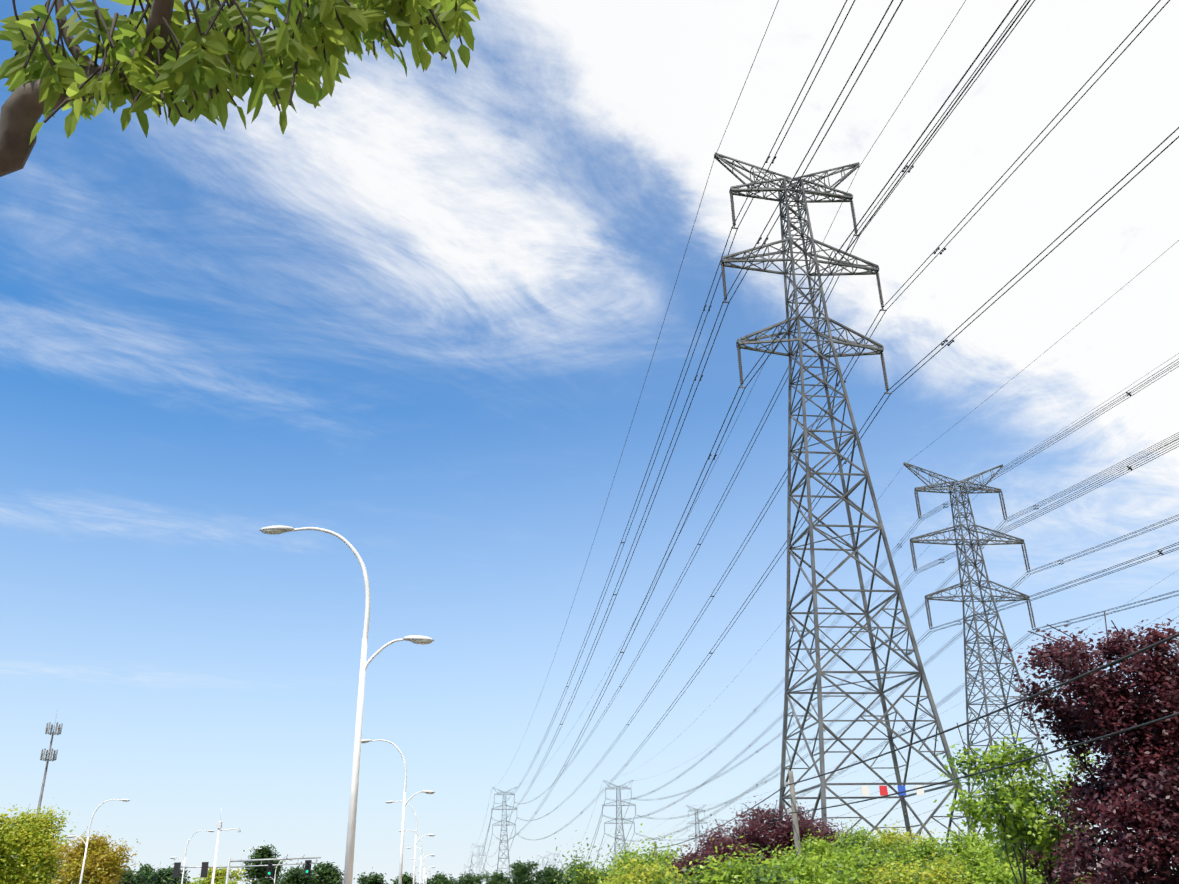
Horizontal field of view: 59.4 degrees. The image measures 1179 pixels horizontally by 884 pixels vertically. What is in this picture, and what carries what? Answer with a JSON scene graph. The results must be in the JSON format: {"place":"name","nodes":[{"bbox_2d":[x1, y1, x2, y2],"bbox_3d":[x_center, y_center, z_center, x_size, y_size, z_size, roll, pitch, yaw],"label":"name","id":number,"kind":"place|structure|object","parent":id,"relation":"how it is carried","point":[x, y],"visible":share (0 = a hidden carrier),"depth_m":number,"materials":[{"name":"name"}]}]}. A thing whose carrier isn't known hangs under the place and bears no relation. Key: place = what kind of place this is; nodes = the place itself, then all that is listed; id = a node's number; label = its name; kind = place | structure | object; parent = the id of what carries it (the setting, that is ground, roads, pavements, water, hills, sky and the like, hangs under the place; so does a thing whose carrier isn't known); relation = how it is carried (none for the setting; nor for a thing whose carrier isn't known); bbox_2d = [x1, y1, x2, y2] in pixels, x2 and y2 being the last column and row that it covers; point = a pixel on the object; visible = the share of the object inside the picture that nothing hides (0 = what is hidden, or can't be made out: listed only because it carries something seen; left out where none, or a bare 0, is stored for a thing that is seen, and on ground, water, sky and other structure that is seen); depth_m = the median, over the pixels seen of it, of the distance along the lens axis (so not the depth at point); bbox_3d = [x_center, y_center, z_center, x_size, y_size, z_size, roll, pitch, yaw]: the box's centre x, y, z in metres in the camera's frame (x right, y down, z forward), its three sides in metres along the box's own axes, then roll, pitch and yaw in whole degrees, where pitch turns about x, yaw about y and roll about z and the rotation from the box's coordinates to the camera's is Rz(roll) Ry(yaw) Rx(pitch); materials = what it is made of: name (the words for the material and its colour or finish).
{"place":"outdoors","nodes":[
{"label":"outdoors","id":0,"kind":"place"},
{"bbox_2d":[0,0,1178,883],"label":"sky","id":1,"kind":"structure","parent":0,"point":[417,321],"materials":[{"name":"blue"}]},
{"bbox_3d":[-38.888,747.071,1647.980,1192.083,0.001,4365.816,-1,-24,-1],"label":"road","id":2,"kind":"structure","parent":0,"visible":0},
{"bbox_2d":[211,808,240,883],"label":"cctv pole","id":3,"kind":"object","parent":2,"relation":"on","point":[219,824],"visible":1,"depth_m":79.96,"materials":[{"name":"white metal"}]},
{"bbox_2d":[0,0,479,176],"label":"overhanging ash tree","id":4,"kind":"object","parent":2,"relation":"on","point":[201,64],"visible":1,"depth_m":2.44,"materials":[{"name":"green plant"}]},
{"bbox_2d":[172,854,320,883],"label":"traffic signal gantry","id":5,"kind":"object","parent":2,"relation":"on","point":[177,866],"visible":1,"depth_m":101.57,"materials":[{"name":"grey metal"}]},
{"label":"ground","id":6,"kind":"structure","parent":0,"visible":0},
{"bbox_2d":[0,804,78,883],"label":"yellow tree","id":7,"kind":"object","parent":6,"relation":"on","point":[27,841],"visible":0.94,"depth_m":104.29,"materials":[{"name":"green plant"}]},
{"bbox_2d":[36,709,62,816],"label":"telecom mast","id":8,"kind":"object","parent":6,"relation":"on","point":[52,733],"visible":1,"depth_m":202.44,"materials":[{"name":"metal"}]},
{"bbox_2d":[45,827,139,883],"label":"ochre tree","id":9,"kind":"object","parent":6,"relation":"on","point":[103,863],"visible":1,"depth_m":98.29,"materials":[{"name":"yellow plant"}]},
{"bbox_2d":[110,862,150,883],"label":"tree","id":10,"kind":"object","parent":6,"relation":"on","point":[128,877],"visible":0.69,"depth_m":153.49,"materials":[{"name":"green plant"}]},
{"bbox_2d":[134,863,160,883],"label":"tree","id":11,"kind":"object","parent":6,"relation":"on","point":[148,868],"visible":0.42,"depth_m":165.27,"materials":[{"name":"green plant"}]},
{"bbox_2d":[148,859,190,883],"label":"tree","id":12,"kind":"object","parent":6,"relation":"on","point":[164,876],"visible":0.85,"depth_m":156.15,"materials":[{"name":"green plant"}]},
{"bbox_2d":[170,830,213,883],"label":"street lamp","id":13,"kind":"object","parent":6,"relation":"on","point":[185,854],"visible":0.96,"depth_m":123.38,"materials":[{"name":"white metal"}]},
{"bbox_2d":[184,865,253,883],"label":"yellow shrub","id":14,"kind":"object","parent":6,"relation":"on","point":[220,879],"visible":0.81,"depth_m":107.94,"materials":[{"name":"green plant"}]},
{"bbox_2d":[240,844,286,883],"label":"tree","id":15,"kind":"object","parent":6,"relation":"on","point":[260,872],"visible":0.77,"depth_m":205.05,"materials":[{"name":"green plant"}]},
{"bbox_2d":[272,862,320,883],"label":"tree","id":16,"kind":"object","parent":6,"relation":"on","point":[293,875],"visible":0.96,"depth_m":166.54,"materials":[{"name":"green plant"}]},
{"bbox_2d":[311,860,343,883],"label":"tree","id":17,"kind":"object","parent":6,"relation":"on","point":[328,873],"visible":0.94,"depth_m":171.39,"materials":[{"name":"green plant"}]},
{"bbox_2d":[354,867,388,883],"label":"tree","id":18,"kind":"object","parent":6,"relation":"on","point":[375,878],"visible":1,"depth_m":197.27,"materials":[{"name":"green plant"}]},
{"bbox_2d":[390,872,418,883],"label":"tree","id":19,"kind":"object","parent":6,"relation":"on","point":[406,879],"visible":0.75,"depth_m":206.76,"materials":[{"name":"green plant"}]},
{"bbox_2d":[421,871,457,883],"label":"tree","id":20,"kind":"object","parent":6,"relation":"on","point":[440,878],"visible":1,"depth_m":200.07,"materials":[{"name":"green plant"}]},
{"bbox_2d":[455,870,487,883],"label":"tree","id":21,"kind":"object","parent":6,"relation":"on","point":[469,879],"visible":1,"depth_m":209.33,"materials":[{"name":"green plant"}]},
{"bbox_2d":[471,843,485,875],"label":"tower","id":22,"kind":"structure","parent":6,"relation":"on","point":[477,855],"depth_m":828.07,"materials":[{"name":"grey metal"}]},
{"bbox_2d":[481,870,513,883],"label":"tree","id":23,"kind":"object","parent":6,"relation":"on","point":[497,878],"visible":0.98,"depth_m":227.16,"materials":[{"name":"green plant"}]},
{"bbox_2d":[491,787,516,880],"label":"tower","id":24,"kind":"structure","parent":6,"relation":"on","point":[506,821],"depth_m":454.07,"materials":[{"name":"grey metal"}]},
{"bbox_2d":[506,857,542,883],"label":"tree","id":25,"kind":"object","parent":6,"relation":"on","point":[521,872],"visible":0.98,"depth_m":229.77,"materials":[{"name":"green plant"}]},
{"bbox_2d":[533,864,565,883],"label":"tree","id":26,"kind":"object","parent":6,"relation":"on","point":[547,877],"visible":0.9,"depth_m":227.72,"materials":[{"name":"green plant"}]},
{"bbox_2d":[546,852,561,869],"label":"tower","id":27,"kind":"structure","parent":6,"relation":"on","point":[553,860],"depth_m":1261.78,"materials":[{"name":"grey metal"}]},
{"bbox_2d":[558,859,592,883],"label":"tree","id":28,"kind":"object","parent":6,"relation":"on","point":[565,880],"visible":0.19,"depth_m":220.44,"materials":[{"name":"green plant"}]},
{"bbox_2d":[589,867,607,882],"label":"tree","id":29,"kind":"object","parent":6,"relation":"on","point":[600,873],"visible":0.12,"depth_m":228.67,"materials":[{"name":"green plant"}]},
{"bbox_2d":[550,830,662,883],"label":"lime shrub","id":30,"kind":"object","parent":6,"relation":"on","point":[581,879],"visible":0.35,"depth_m":36.02,"materials":[{"name":"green plant"}]},
{"bbox_2d":[602,780,635,867],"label":"tower","id":31,"kind":"structure","parent":6,"relation":"on","point":[623,836],"depth_m":575.09,"materials":[{"name":"grey metal"}]},
{"bbox_2d":[593,823,689,883],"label":"lime shrub","id":32,"kind":"object","parent":6,"relation":"on","point":[661,857],"visible":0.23,"depth_m":35.31,"materials":[{"name":"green plant"}]},
{"bbox_2d":[583,851,700,883],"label":"lime shrub","id":33,"kind":"object","parent":6,"relation":"on","point":[643,876],"visible":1,"depth_m":27.70,"materials":[{"name":"green plant"}]},
{"bbox_2d":[662,842,732,883],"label":"plum shrub","id":34,"kind":"object","parent":6,"relation":"on","point":[680,863],"visible":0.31,"depth_m":32.88,"materials":[{"name":"purple plant"}]},
{"bbox_2d":[687,805,707,850],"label":"tower","id":35,"kind":"structure","parent":6,"relation":"on","point":[697,825],"depth_m":556.51,"materials":[{"name":"grey metal"}]},
{"bbox_2d":[535,570,1177,873],"bbox_3d":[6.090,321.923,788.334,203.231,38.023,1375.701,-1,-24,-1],"label":"conductors","id":36,"kind":"object","parent":35,"relation":"attached to","point":[905,768],"visible":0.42,"depth_m":285.22,"materials":[{"name":"grey metal"}]},
{"bbox_2d":[686,826,765,872],"bbox_3d":[4.669,16.283,37.388,3.255,4.481,3.568,12,-28,-27],"label":"plum shrub","id":37,"kind":"object","parent":6,"relation":"on","point":[723,840],"visible":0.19,"depth_m":37.30,"materials":[{"name":"purple plant"}]},
{"bbox_2d":[704,838,760,869],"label":"plum shrub","id":38,"kind":"object","parent":6,"relation":"on","point":[737,854],"visible":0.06,"depth_m":37.12,"materials":[{"name":"purple plant"}]},
{"bbox_2d":[671,836,809,883],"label":"lime shrub","id":39,"kind":"object","parent":6,"relation":"on","point":[733,872],"visible":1,"depth_m":25.82,"materials":[{"name":"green plant"}]},
{"bbox_2d":[699,814,788,873],"bbox_3d":[6.216,17.213,40.269,3.558,5.100,3.301,-16,-28,30],"label":"plum shrub","id":40,"kind":"object","parent":6,"relation":"on","point":[752,828],"visible":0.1,"depth_m":40.40,"materials":[{"name":"purple plant"}]},
{"bbox_2d":[730,795,828,862],"bbox_3d":[7.692,17.062,40.946,3.918,5.874,4.296,-10,-26,18],"label":"plum shrub","id":41,"kind":"object","parent":6,"relation":"on","point":[785,830],"visible":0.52,"depth_m":40.80,"materials":[{"name":"purple plant"}]},
{"bbox_2d":[784,771,801,861],"bbox_3d":[6.962,14.132,34.584,0.373,6.000,0.260,-1,-24,-1],"label":"cable pole","id":42,"kind":"object","parent":6,"relation":"on","point":[794,816],"visible":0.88,"depth_m":35.19,"materials":[{"name":"concrete"}]},
{"bbox_2d":[603,633,1178,874],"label":"roadside cables","id":43,"kind":"object","parent":42,"relation":"hanging from","point":[1086,674],"visible":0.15,"depth_m":19.31,"materials":[{"name":"black plastic"}]},
{"bbox_2d":[738,840,856,883],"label":"lime shrub","id":44,"kind":"object","parent":6,"relation":"on","point":[813,875],"visible":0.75,"depth_m":30.31,"materials":[{"name":"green plant"}]},
{"bbox_2d":[781,809,864,851],"bbox_3d":[9.460,17.718,41.854,4.079,5.354,3.522,-1,-24,-1],"label":"plum shrub","id":45,"kind":"object","parent":6,"relation":"on","point":[829,831],"visible":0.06,"depth_m":42.10,"materials":[{"name":"purple plant"}]},
{"bbox_2d":[779,825,882,878],"bbox_3d":[8.283,15.416,35.386,3.582,4.272,4.156,-1,-24,-1],"label":"lime shrub","id":46,"kind":"object","parent":6,"relation":"on","point":[833,857],"visible":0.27,"depth_m":35.44,"materials":[{"name":"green plant"}]},
{"bbox_2d":[714,152,975,846],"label":"tower","id":47,"kind":"structure","parent":6,"relation":"on","point":[836,451],"depth_m":64.87,"materials":[{"name":"metal"}]},
{"bbox_2d":[464,0,1178,876],"bbox_3d":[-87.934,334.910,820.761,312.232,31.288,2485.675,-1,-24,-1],"label":"conductors","id":48,"kind":"object","parent":47,"relation":"attached to","point":[810,322],"visible":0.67,"depth_m":67.75,"materials":[{"name":"grey metal"}]},
{"bbox_2d":[814,819,907,862],"bbox_3d":[9.556,15.841,36.755,4.067,4.575,4.420,-19,-30,34],"label":"lime shrub","id":49,"kind":"object","parent":6,"relation":"on","point":[852,840],"visible":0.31,"depth_m":37.07,"materials":[{"name":"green plant"}]},
{"bbox_2d":[817,840,918,883],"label":"lime shrub","id":50,"kind":"object","parent":6,"relation":"on","point":[858,875],"visible":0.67,"depth_m":31.77,"materials":[{"name":"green plant"}]},
{"bbox_2d":[863,813,945,859],"bbox_3d":[11.167,15.935,37.255,4.502,4.750,4.152,21,-33,-40],"label":"lime shrub","id":51,"kind":"object","parent":6,"relation":"on","point":[893,836],"visible":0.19,"depth_m":37.51,"materials":[{"name":"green plant"}]},
{"bbox_2d":[855,849,975,883],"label":"lime shrub","id":52,"kind":"object","parent":6,"relation":"on","point":[916,875],"visible":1,"depth_m":29.44,"materials":[{"name":"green plant"}]},
{"bbox_2d":[872,831,995,883],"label":"lime shrub","id":53,"kind":"object","parent":6,"relation":"on","point":[924,851],"visible":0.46,"depth_m":33.23,"materials":[{"name":"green plant"}]},
{"bbox_2d":[900,845,1015,874],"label":"lime shrub","id":54,"kind":"object","parent":6,"relation":"on","point":[954,862],"visible":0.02,"depth_m":34.68,"materials":[{"name":"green plant"}]},
{"bbox_2d":[929,823,1033,876],"bbox_3d":[14.148,15.996,37.353,4.506,4.603,4.527,-1,-24,-1],"label":"lime shrub","id":55,"kind":"object","parent":6,"relation":"on","point":[958,839],"visible":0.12,"depth_m":37.50,"materials":[{"name":"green plant"}]},
{"bbox_2d":[903,462,1086,872],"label":"tower","id":56,"kind":"structure","parent":6,"relation":"on","point":[969,577],"depth_m":160.90,"materials":[{"name":"metal"}]},
{"bbox_2d":[532,240,1178,874],"bbox_3d":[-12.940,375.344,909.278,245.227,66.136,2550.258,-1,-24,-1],"label":"conductors","id":57,"kind":"structure","parent":56,"relation":"hanging from","point":[772,692],"depth_m":153.26,"materials":[{"name":"grey metal"}]},
{"bbox_2d":[938,848,1058,883],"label":"lime shrub","id":58,"kind":"object","parent":6,"relation":"on","point":[996,874],"visible":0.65,"depth_m":32.66,"materials":[{"name":"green plant"}]},
{"bbox_2d":[933,723,1099,883],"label":"young maple","id":59,"kind":"object","parent":6,"relation":"on","point":[1030,829],"visible":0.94,"depth_m":22.08,"materials":[{"name":"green plant"}]},
{"bbox_2d":[995,841,1053,883],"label":"lime shrub","id":60,"kind":"object","parent":6,"relation":"on","point":[1027,866],"visible":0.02,"depth_m":36.84,"materials":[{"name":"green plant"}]},
{"bbox_2d":[981,779,1104,883],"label":"young maple","id":61,"kind":"object","parent":6,"relation":"on","point":[1037,848],"visible":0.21,"depth_m":23.17,"materials":[{"name":"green plant"}]},
{"bbox_2d":[1003,838,1087,883],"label":"plum shrub","id":62,"kind":"object","parent":6,"relation":"on","point":[1059,876],"visible":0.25,"depth_m":36.75,"materials":[{"name":"purple plant"}]},
{"bbox_2d":[1005,611,1178,883],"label":"plum tree","id":63,"kind":"object","parent":6,"relation":"on","point":[1140,772],"visible":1,"depth_m":19.65,"materials":[{"name":"purple plant"}]},
{"bbox_3d":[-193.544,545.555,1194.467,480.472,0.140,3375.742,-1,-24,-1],"label":"kerbs and pavements","id":64,"kind":"structure","parent":0,"visible":0},
{"bbox_2d":[67,799,129,883],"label":"street lamp","id":65,"kind":"object","parent":64,"relation":"on","point":[86,843],"visible":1,"depth_m":88.84,"materials":[{"name":"white metal"}]},
{"bbox_2d":[232,848,261,883],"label":"street lamp","id":66,"kind":"object","parent":64,"relation":"on","point":[242,856],"visible":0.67,"depth_m":158.82,"materials":[{"name":"white metal"}]},
{"bbox_2d":[259,525,433,883],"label":"street lamp","id":67,"kind":"object","parent":64,"relation":"on","point":[364,664],"visible":1,"depth_m":26.46,"materials":[{"name":"white metal"}]},
{"bbox_2d":[361,739,434,883],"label":"street lamp","id":68,"kind":"object","parent":64,"relation":"on","point":[403,821],"visible":0.96,"depth_m":61.26,"materials":[{"name":"white metal"}]},
{"bbox_2d":[385,801,434,883],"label":"street lamp","id":69,"kind":"object","parent":64,"relation":"on","point":[415,838],"visible":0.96,"depth_m":95.85,"materials":[{"name":"white metal"}]},
{"bbox_2d":[399,830,434,883],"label":"street lamp","id":70,"kind":"object","parent":64,"relation":"on","point":[421,860],"visible":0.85,"depth_m":130.35,"materials":[{"name":"white metal"}]},
{"bbox_2d":[407,847,434,883],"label":"street lamp","id":71,"kind":"object","parent":64,"relation":"on","point":[424,862],"visible":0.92,"depth_m":164.94,"materials":[{"name":"white metal"}]},
{"bbox_2d":[412,858,434,883],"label":"street lamp","id":72,"kind":"object","parent":64,"relation":"on","point":[426,870],"visible":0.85,"depth_m":199.46,"materials":[{"name":"white metal"}]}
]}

